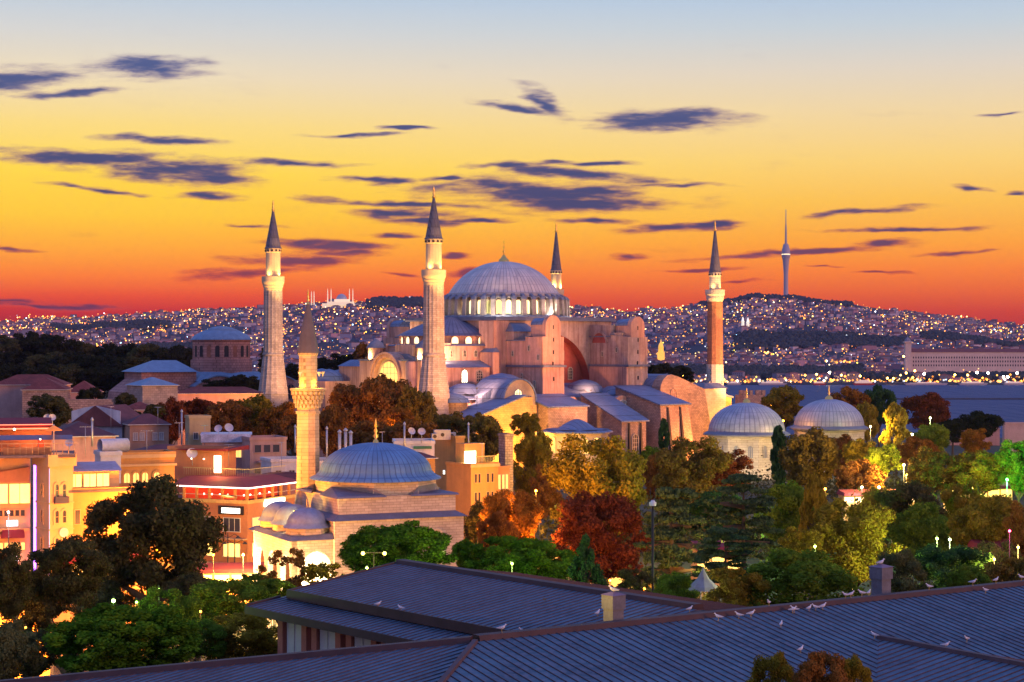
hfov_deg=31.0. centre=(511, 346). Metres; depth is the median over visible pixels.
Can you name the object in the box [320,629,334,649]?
window
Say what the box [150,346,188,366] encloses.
broadleaf tree
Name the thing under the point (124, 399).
broadleaf tree
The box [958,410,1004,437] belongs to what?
broadleaf tree
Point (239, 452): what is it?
window
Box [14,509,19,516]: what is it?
window
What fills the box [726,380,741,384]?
ferry
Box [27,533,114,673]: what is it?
broadleaf tree
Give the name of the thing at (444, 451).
clad block
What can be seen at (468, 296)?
drum window
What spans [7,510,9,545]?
garden lamp
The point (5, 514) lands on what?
window
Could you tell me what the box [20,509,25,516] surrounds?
window
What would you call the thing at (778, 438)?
cypress tree
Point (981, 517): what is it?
broadleaf tree
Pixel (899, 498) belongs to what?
broadleaf tree
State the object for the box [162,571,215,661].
broadleaf tree
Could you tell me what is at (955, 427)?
broadleaf tree
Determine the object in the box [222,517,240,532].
window
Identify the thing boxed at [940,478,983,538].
broadleaf tree
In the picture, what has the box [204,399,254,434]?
broadleaf tree
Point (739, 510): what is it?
cedar tree
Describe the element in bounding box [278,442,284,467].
roof aerial
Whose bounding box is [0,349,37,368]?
broadleaf tree
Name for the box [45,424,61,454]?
terrace umbrella
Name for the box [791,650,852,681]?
shrub
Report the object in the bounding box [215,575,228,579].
lit window
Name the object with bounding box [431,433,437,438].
air conditioner
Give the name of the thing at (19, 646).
broadleaf tree
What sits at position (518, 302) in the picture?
drum window
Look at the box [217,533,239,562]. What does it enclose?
ornate lamp post
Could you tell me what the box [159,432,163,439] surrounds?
window
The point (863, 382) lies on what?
ferry
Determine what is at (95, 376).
broadleaf tree
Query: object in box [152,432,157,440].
window
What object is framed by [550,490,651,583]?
broadleaf tree
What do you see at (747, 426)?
domed tomb
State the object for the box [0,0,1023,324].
sky
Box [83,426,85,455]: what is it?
roof aerial
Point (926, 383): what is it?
ferry
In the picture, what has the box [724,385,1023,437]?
water
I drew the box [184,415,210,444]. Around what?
beige block
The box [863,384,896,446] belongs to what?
broadleaf tree
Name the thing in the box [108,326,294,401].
old church
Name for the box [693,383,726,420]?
minaret lodge
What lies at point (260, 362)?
broadleaf tree
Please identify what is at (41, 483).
window
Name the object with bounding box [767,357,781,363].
hillside house
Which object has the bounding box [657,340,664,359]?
lit dome mosque
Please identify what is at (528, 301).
drum window
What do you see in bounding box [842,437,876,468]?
broadleaf tree
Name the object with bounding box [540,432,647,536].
broadleaf tree
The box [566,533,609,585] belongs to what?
conifer tree
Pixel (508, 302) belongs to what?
drum window
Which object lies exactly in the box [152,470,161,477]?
window
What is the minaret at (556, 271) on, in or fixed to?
on the ground at (993, 449)
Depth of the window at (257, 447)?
276.38 m
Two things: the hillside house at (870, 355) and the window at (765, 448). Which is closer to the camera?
the window at (765, 448)
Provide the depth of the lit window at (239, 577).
218.05 m
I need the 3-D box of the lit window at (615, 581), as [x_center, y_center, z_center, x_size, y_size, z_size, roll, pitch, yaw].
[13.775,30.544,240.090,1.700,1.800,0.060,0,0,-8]
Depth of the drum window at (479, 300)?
535.22 m
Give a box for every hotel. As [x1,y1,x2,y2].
[32,452,76,656]
[69,461,152,558]
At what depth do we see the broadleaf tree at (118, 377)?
636.72 m
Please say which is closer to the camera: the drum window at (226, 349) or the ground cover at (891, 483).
the ground cover at (891, 483)
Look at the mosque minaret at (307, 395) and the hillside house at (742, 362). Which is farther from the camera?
the hillside house at (742, 362)
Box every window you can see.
[3,509,8,516]
[9,509,13,516]
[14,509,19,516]
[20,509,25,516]
[20,541,25,550]
[40,482,43,497]
[40,508,43,523]
[40,535,43,550]
[53,482,60,498]
[53,509,60,524]
[53,536,60,545]
[61,482,67,495]
[61,508,67,524]
[74,509,80,524]
[122,471,131,482]
[131,471,140,482]
[133,432,137,440]
[139,432,144,440]
[140,471,149,482]
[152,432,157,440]
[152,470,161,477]
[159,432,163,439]
[193,432,198,439]
[200,345,202,356]
[207,345,210,356]
[215,345,219,356]
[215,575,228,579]
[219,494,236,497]
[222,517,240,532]
[222,543,240,557]
[224,345,228,356]
[232,575,242,579]
[233,345,236,356]
[236,450,241,457]
[241,345,243,356]
[252,516,259,531]
[254,444,261,452]
[263,444,270,452]
[272,444,279,452]
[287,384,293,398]
[287,623,300,652]
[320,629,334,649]
[355,637,370,645]
[379,361,397,401]
[405,336,409,343]
[413,336,419,343]
[451,336,458,343]
[461,369,467,382]
[465,336,472,343]
[467,296,471,313]
[476,296,481,313]
[476,370,482,381]
[478,473,481,482]
[486,296,491,313]
[486,473,489,482]
[496,296,500,312]
[498,474,500,488]
[502,474,504,488]
[505,474,508,488]
[506,296,511,312]
[514,389,522,394]
[516,296,521,313]
[526,296,531,313]
[535,296,539,313]
[551,437,555,453]
[568,367,572,379]
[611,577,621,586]
[632,434,638,450]
[670,389,676,396]
[713,557,723,561]
[747,445,753,458]
[763,445,767,458]
[845,497,853,501]
[988,490,998,495]
[1001,489,1011,496]
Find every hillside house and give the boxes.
[284,349,296,353]
[327,350,338,353]
[660,359,673,362]
[665,352,671,358]
[670,358,678,362]
[687,376,700,381]
[732,370,744,379]
[738,360,747,364]
[740,356,753,360]
[751,356,766,361]
[758,362,770,365]
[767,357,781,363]
[772,373,785,378]
[776,376,784,381]
[786,372,799,381]
[800,375,810,380]
[809,351,822,355]
[823,347,831,351]
[832,359,841,365]
[832,371,845,378]
[837,375,842,381]
[838,343,848,350]
[847,372,859,380]
[855,360,865,366]
[861,353,872,357]
[871,352,883,355]
[873,364,885,372]
[910,371,923,381]
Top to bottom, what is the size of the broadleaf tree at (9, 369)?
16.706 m
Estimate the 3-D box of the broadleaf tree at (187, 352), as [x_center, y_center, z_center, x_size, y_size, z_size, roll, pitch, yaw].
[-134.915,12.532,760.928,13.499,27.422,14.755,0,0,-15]
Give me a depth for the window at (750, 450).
442.95 m
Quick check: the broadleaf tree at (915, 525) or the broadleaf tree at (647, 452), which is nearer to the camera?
the broadleaf tree at (915, 525)
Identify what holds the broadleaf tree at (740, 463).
on the ground at (993, 449)
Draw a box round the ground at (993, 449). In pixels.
[31,371,1023,674]
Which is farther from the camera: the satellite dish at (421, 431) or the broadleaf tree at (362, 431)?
the broadleaf tree at (362, 431)
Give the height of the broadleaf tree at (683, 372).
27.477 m
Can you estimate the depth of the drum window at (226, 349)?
630.64 m
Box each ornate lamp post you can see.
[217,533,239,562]
[222,539,246,561]
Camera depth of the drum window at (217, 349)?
630.18 m
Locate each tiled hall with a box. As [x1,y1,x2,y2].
[0,374,71,417]
[178,387,263,444]
[950,419,1000,444]
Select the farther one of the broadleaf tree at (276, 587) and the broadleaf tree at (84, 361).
the broadleaf tree at (84, 361)
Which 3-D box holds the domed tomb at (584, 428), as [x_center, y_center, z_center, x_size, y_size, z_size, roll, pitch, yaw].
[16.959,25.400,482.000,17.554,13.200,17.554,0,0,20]
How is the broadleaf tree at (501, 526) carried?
on the ground at (993, 449)
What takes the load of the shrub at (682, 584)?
on the ground at (993, 449)
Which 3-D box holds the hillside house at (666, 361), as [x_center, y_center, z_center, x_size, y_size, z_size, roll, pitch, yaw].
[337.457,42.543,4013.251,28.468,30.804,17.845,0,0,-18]
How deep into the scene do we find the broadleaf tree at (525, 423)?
408.82 m
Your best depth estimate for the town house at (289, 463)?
263.08 m
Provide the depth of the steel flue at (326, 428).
261.88 m
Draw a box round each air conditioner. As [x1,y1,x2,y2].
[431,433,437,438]
[433,429,450,439]
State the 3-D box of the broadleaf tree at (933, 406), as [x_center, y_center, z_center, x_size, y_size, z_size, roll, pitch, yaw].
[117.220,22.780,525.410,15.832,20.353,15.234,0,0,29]
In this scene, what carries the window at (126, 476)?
in the arcaded building at (141, 465)
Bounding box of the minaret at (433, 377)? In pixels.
[418,186,449,424]
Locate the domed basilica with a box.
[294,241,733,466]
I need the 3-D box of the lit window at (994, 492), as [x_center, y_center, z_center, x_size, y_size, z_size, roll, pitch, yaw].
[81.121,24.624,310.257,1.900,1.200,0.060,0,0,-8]
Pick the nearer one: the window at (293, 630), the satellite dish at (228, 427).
the window at (293, 630)
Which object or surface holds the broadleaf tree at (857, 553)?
on the ground at (993, 449)
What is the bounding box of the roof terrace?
[0,417,75,457]
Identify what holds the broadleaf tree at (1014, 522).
on the ground at (993, 449)
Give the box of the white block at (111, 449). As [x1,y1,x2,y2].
[93,438,129,482]
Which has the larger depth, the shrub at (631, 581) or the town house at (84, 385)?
the town house at (84, 385)
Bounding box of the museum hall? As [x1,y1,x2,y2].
[0,580,1023,681]
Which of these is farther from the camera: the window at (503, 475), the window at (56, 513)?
the window at (503, 475)
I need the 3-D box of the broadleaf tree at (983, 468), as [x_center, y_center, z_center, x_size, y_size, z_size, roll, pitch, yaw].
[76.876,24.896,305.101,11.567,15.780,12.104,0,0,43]
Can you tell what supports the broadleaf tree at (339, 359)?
on the ground at (993, 449)
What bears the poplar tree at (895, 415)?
on the ground at (993, 449)
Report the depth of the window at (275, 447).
277.46 m
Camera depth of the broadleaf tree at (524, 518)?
234.45 m
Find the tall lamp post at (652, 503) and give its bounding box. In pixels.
[649,488,655,591]
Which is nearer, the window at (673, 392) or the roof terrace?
the roof terrace
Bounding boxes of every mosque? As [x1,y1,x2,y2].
[249,418,466,627]
[311,288,354,307]
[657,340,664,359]
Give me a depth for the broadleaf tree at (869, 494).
288.73 m
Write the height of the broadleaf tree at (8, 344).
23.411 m
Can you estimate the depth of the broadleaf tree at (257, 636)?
106.65 m
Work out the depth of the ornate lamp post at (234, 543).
225.94 m
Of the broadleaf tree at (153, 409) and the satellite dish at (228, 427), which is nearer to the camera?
the satellite dish at (228, 427)
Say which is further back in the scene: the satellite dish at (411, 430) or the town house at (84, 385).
the town house at (84, 385)
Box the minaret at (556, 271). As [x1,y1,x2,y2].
[550,223,563,294]
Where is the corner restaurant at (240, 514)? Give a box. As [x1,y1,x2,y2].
[176,473,295,579]
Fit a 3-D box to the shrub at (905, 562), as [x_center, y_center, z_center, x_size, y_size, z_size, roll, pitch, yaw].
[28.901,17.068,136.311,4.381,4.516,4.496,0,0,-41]
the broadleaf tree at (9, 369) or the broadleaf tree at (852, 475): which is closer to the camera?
the broadleaf tree at (852, 475)
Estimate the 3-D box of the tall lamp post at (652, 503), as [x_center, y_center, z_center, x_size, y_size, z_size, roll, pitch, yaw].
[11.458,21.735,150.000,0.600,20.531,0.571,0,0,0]
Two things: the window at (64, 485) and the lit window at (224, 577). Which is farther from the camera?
the lit window at (224, 577)
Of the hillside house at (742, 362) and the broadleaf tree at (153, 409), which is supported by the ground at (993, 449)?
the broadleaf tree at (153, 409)
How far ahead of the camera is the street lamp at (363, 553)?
127.96 m
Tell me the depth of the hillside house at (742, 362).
4082.43 m
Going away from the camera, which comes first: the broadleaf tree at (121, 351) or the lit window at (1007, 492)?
the lit window at (1007, 492)
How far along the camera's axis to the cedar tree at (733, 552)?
177.72 m
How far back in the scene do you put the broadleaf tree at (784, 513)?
247.09 m
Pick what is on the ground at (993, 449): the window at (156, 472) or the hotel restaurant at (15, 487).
the hotel restaurant at (15, 487)
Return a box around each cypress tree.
[658,418,669,449]
[770,425,786,484]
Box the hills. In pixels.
[24,300,1023,384]
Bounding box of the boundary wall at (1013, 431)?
[1002,422,1023,451]
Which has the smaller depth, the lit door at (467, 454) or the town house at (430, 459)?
the town house at (430, 459)
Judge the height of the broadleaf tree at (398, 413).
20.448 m
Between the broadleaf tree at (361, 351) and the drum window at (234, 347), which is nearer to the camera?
the drum window at (234, 347)
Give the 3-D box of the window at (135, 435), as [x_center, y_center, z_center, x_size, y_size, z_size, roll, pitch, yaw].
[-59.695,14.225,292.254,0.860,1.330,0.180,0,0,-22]
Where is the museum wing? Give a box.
[244,559,746,653]
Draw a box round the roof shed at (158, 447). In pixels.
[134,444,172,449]
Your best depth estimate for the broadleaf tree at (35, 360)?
694.03 m
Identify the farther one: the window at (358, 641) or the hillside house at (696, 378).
the hillside house at (696, 378)
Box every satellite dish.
[49,414,55,425]
[65,439,72,449]
[187,448,197,464]
[214,425,221,433]
[225,423,232,431]
[408,427,414,440]
[418,428,425,442]
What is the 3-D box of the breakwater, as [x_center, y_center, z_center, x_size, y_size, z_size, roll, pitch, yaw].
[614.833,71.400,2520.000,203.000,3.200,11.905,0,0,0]
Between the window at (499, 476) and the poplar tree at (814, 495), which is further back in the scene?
the window at (499, 476)
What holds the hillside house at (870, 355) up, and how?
on the hills
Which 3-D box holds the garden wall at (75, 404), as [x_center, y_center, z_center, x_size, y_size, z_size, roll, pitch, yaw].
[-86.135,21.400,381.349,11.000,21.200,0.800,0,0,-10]
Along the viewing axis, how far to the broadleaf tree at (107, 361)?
684.80 m
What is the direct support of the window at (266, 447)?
in the town house at (264, 446)
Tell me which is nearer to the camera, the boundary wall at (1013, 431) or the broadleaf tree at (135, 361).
the boundary wall at (1013, 431)
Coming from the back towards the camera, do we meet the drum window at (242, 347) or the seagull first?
the drum window at (242, 347)
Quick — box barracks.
[903,335,1023,372]
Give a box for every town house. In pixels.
[21,378,72,496]
[71,381,103,398]
[122,414,170,449]
[126,377,179,444]
[128,401,147,413]
[241,435,286,473]
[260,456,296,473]
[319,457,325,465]
[418,452,437,472]
[445,442,499,538]
[498,465,510,491]
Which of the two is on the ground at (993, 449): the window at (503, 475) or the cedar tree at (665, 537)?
the cedar tree at (665, 537)
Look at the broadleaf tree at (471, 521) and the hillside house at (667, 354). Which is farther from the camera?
the hillside house at (667, 354)
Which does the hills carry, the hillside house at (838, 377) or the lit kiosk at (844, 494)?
the hillside house at (838, 377)
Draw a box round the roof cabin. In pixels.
[167,445,248,495]
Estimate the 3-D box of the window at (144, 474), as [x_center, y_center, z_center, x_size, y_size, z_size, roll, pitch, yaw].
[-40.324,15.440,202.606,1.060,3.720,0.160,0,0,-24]
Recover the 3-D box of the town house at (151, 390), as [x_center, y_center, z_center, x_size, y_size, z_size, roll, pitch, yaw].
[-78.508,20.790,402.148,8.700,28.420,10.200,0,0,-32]
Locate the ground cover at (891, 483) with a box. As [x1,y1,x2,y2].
[525,453,1023,599]
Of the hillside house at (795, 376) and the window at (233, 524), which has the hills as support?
the hillside house at (795, 376)
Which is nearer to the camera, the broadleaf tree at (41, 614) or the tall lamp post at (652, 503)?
the broadleaf tree at (41, 614)
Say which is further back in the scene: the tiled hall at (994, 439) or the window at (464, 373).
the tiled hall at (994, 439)
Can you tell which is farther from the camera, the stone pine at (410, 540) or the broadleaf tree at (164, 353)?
the broadleaf tree at (164, 353)
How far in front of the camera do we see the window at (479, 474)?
290.99 m
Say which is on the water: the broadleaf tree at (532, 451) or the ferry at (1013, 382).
the ferry at (1013, 382)
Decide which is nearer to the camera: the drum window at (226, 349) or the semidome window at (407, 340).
the semidome window at (407, 340)
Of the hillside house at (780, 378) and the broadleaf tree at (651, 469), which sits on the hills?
the hillside house at (780, 378)
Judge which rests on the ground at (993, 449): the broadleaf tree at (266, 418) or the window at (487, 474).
the broadleaf tree at (266, 418)
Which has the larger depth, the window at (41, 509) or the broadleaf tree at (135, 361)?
the broadleaf tree at (135, 361)
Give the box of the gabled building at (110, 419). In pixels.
[71,404,139,437]
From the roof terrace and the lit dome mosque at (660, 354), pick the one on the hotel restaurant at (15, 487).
the roof terrace
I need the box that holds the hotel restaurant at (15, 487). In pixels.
[0,458,30,570]
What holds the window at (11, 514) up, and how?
in the hotel restaurant at (15, 487)
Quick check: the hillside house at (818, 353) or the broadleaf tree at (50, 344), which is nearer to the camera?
the broadleaf tree at (50, 344)
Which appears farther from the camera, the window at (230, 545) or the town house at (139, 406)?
the town house at (139, 406)
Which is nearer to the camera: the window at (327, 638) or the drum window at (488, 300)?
the window at (327, 638)
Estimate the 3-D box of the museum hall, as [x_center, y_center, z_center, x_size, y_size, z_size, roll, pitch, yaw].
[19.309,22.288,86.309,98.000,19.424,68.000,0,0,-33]
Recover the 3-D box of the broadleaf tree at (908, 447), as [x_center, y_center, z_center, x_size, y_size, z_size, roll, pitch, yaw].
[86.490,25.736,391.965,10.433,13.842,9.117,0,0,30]
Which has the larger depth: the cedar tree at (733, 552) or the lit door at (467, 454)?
the lit door at (467, 454)
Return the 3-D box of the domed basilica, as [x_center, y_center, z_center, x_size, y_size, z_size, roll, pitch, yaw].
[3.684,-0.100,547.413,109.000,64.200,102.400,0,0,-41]
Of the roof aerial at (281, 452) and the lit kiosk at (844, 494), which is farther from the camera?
the lit kiosk at (844, 494)
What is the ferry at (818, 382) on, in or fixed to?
on the water
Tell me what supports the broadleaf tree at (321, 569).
on the ground at (993, 449)
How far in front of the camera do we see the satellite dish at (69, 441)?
200.00 m
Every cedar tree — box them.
[633,486,713,591]
[685,473,785,567]
[689,526,754,596]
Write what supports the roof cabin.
on the corner restaurant at (240, 514)
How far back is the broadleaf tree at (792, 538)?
164.49 m
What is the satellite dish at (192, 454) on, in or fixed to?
on the roof cabin
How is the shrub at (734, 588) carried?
on the ground at (993, 449)
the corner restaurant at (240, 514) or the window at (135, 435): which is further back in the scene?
the window at (135, 435)
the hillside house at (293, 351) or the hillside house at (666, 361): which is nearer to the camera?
the hillside house at (666, 361)
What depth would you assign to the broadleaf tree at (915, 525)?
225.67 m
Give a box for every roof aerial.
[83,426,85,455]
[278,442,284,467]
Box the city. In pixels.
[0,297,1023,381]
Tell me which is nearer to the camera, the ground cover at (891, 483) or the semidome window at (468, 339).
the ground cover at (891, 483)
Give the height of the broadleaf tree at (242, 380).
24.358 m
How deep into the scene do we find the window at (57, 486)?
188.38 m
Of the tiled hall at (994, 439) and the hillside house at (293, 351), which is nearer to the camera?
the tiled hall at (994, 439)
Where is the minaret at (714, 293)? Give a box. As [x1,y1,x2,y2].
[705,221,724,385]
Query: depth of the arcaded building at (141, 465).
202.69 m
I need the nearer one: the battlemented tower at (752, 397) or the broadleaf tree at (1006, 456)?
the broadleaf tree at (1006, 456)
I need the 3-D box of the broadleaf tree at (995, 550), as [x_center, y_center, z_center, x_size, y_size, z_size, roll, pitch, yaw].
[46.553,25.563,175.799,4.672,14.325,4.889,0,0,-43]
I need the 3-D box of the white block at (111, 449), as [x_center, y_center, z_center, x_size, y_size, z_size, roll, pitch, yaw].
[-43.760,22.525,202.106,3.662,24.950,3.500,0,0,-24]
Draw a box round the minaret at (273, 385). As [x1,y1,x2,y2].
[258,201,288,455]
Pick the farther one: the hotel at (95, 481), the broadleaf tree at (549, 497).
the broadleaf tree at (549, 497)
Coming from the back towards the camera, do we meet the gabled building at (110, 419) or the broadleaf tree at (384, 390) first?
the broadleaf tree at (384, 390)
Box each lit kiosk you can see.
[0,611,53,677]
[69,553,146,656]
[194,562,263,602]
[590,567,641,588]
[691,540,739,596]
[837,489,913,520]
[943,482,1012,511]
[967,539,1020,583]
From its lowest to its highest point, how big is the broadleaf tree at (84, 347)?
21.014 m
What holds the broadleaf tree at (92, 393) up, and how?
on the ground at (993, 449)
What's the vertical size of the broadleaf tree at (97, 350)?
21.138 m
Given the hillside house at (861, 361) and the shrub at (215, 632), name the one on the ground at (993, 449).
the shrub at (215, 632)
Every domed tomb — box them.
[541,419,612,470]
[703,388,789,479]
[789,387,868,471]
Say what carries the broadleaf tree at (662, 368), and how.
on the ground at (993, 449)
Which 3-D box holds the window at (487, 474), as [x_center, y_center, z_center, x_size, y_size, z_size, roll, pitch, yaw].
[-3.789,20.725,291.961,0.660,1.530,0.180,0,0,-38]
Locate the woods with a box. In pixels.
[49,292,1023,381]
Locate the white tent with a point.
(702, 582)
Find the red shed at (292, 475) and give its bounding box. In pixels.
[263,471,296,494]
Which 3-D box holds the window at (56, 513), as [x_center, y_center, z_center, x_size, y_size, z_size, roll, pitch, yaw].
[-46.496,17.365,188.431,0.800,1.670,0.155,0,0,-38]
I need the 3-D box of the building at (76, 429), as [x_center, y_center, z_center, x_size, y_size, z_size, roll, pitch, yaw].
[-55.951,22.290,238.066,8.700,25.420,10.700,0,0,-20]
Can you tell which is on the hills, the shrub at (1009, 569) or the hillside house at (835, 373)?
the hillside house at (835, 373)
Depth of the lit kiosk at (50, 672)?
165.29 m
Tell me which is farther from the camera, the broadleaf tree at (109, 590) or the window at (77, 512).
the window at (77, 512)
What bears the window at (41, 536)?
in the corner hotel at (53, 501)
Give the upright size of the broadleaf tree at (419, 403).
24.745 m
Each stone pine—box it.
[337,519,458,571]
[451,538,485,568]
[463,535,584,579]
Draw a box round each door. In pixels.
[214,456,220,472]
[464,451,475,462]
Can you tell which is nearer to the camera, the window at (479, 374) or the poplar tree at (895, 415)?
the poplar tree at (895, 415)
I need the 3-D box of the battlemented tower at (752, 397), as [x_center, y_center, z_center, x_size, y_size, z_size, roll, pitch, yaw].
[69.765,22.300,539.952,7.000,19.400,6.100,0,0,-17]
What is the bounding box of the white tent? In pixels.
[689,567,717,601]
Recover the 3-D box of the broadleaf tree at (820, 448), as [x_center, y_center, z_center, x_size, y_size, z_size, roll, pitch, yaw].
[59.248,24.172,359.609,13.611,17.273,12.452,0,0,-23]
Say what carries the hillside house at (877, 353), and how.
on the hills
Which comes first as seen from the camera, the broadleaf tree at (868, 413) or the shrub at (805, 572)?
the shrub at (805, 572)
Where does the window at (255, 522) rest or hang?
in the corner restaurant at (240, 514)
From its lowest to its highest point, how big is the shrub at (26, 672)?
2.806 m
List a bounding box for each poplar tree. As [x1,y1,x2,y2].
[798,473,827,543]
[878,401,911,481]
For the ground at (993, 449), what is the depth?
358.50 m
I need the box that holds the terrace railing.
[183,465,284,475]
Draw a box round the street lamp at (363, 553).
[361,551,385,566]
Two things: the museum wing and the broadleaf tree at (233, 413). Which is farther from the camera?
the broadleaf tree at (233, 413)
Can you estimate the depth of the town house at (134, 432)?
293.30 m
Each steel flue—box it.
[91,417,93,446]
[180,409,182,444]
[294,425,296,452]
[325,426,327,457]
[337,429,341,449]
[343,428,347,446]
[348,430,352,445]
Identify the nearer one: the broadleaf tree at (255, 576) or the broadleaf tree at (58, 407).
the broadleaf tree at (255, 576)
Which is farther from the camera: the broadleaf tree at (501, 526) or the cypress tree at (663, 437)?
the cypress tree at (663, 437)
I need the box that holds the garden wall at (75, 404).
[68,399,122,423]
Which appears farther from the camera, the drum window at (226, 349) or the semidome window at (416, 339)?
the drum window at (226, 349)
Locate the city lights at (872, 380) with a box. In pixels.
[3,295,1023,382]
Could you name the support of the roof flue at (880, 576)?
on the museum hall
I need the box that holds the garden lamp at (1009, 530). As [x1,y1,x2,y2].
[1008,528,1010,556]
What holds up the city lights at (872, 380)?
on the hills
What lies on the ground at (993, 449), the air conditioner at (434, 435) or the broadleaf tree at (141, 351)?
the broadleaf tree at (141, 351)
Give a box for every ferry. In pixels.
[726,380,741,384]
[758,379,786,384]
[812,380,825,384]
[852,378,874,384]
[904,381,947,384]
[958,380,987,384]
[1002,380,1023,384]
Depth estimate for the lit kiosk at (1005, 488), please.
310.44 m
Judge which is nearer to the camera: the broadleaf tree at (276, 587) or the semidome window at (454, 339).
the broadleaf tree at (276, 587)
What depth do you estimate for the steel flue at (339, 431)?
261.84 m
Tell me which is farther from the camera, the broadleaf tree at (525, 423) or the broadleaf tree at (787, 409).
the broadleaf tree at (787, 409)
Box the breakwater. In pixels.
[896,398,1023,399]
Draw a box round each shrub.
[20,628,60,677]
[188,619,234,657]
[616,568,654,591]
[652,571,701,598]
[702,566,771,606]
[740,547,865,606]
[746,650,795,681]
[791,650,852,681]
[828,653,872,681]
[870,548,934,592]
[941,564,991,587]
[985,556,1023,582]
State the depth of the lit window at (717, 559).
234.91 m
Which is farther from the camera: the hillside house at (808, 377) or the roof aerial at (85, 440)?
the hillside house at (808, 377)
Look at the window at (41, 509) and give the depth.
189.31 m
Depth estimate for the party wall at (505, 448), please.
304.38 m
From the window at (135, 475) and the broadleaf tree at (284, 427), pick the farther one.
the broadleaf tree at (284, 427)
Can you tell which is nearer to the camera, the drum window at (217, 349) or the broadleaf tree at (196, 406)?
the broadleaf tree at (196, 406)
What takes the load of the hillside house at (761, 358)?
on the hills
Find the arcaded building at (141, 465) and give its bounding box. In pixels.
[121,449,236,604]
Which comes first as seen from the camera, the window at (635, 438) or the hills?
the window at (635, 438)
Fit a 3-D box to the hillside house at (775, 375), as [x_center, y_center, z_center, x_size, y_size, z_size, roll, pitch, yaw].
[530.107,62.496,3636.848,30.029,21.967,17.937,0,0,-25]
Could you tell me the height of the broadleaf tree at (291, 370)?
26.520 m
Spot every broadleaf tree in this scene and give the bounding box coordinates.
[0,334,22,353]
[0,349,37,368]
[0,362,25,380]
[0,541,36,618]
[0,575,73,676]
[0,617,47,679]
[12,331,53,354]
[20,351,64,367]
[21,363,58,376]
[26,393,72,426]
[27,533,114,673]
[33,335,78,355]
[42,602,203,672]
[44,363,85,387]
[50,351,94,370]
[58,340,96,359]
[70,574,140,670]
[75,366,113,398]
[75,386,103,398]
[82,474,227,639]
[85,342,117,356]
[91,354,131,369]
[101,366,131,392]
[102,343,137,357]
[114,392,137,404]
[123,356,151,367]
[126,343,159,358]
[137,585,205,622]
[143,404,166,416]
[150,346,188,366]
[156,396,186,444]
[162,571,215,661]
[175,344,192,366]
[178,397,218,431]
[188,577,272,627]
[201,379,228,386]
[202,611,277,659]
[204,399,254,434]
[224,374,259,390]
[235,393,273,434]
[239,572,271,598]
[251,578,295,598]
[254,401,296,450]
[256,548,306,624]
[258,348,284,372]
[273,414,296,455]
[285,363,298,379]
[300,561,344,583]
[317,356,334,368]
[319,404,354,455]
[322,382,368,426]
[324,353,353,369]
[341,420,387,447]
[351,373,411,427]
[352,342,367,359]
[382,419,438,443]
[387,406,414,425]
[392,385,437,425]
[425,411,465,434]
[461,411,504,461]
[464,500,485,543]
[475,510,519,552]
[478,488,544,539]
[509,412,541,436]
[513,430,554,494]
[528,464,564,530]
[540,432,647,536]
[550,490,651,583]
[640,445,659,499]
[642,452,662,524]
[648,362,676,375]
[652,435,733,530]
[672,365,694,381]
[683,486,746,539]
[704,448,754,486]
[754,480,814,550]
[761,384,804,442]
[777,426,843,486]
[777,526,826,600]
[810,497,907,595]
[824,434,851,489]
[830,386,870,410]
[834,458,887,488]
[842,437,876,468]
[856,401,879,443]
[860,486,890,540]
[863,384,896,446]
[864,443,902,482]
[873,480,946,542]
[886,501,956,583]
[897,435,943,463]
[900,391,950,429]
[904,446,960,495]
[912,423,951,452]
[912,543,992,588]
[938,418,971,455]
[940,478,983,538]
[943,450,1008,494]
[945,493,1023,546]
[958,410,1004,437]
[959,428,992,451]
[973,540,1023,581]
[993,439,1023,505]
[1002,500,1023,555]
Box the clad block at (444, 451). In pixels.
[434,435,464,489]
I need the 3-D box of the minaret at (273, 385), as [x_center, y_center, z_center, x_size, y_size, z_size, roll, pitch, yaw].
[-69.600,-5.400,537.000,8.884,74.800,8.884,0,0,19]
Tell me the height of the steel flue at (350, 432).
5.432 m
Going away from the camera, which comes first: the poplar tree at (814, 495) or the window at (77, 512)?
the window at (77, 512)
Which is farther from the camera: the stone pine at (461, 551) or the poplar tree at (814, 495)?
the poplar tree at (814, 495)
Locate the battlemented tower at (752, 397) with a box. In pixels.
[735,390,765,404]
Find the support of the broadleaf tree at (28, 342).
on the ground at (993, 449)
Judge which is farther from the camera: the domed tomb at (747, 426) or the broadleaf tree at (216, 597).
the domed tomb at (747, 426)
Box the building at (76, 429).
[52,421,118,461]
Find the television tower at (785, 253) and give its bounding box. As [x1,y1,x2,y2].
[782,213,789,294]
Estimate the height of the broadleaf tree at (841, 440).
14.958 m
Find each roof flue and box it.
[601,591,625,620]
[868,564,892,594]
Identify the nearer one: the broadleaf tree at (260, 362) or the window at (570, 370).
the window at (570, 370)
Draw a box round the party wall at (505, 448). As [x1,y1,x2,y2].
[498,433,513,501]
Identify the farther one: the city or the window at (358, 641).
the city
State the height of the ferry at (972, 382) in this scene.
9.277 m
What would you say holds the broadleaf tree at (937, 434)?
on the ground at (993, 449)
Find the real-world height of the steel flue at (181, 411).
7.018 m

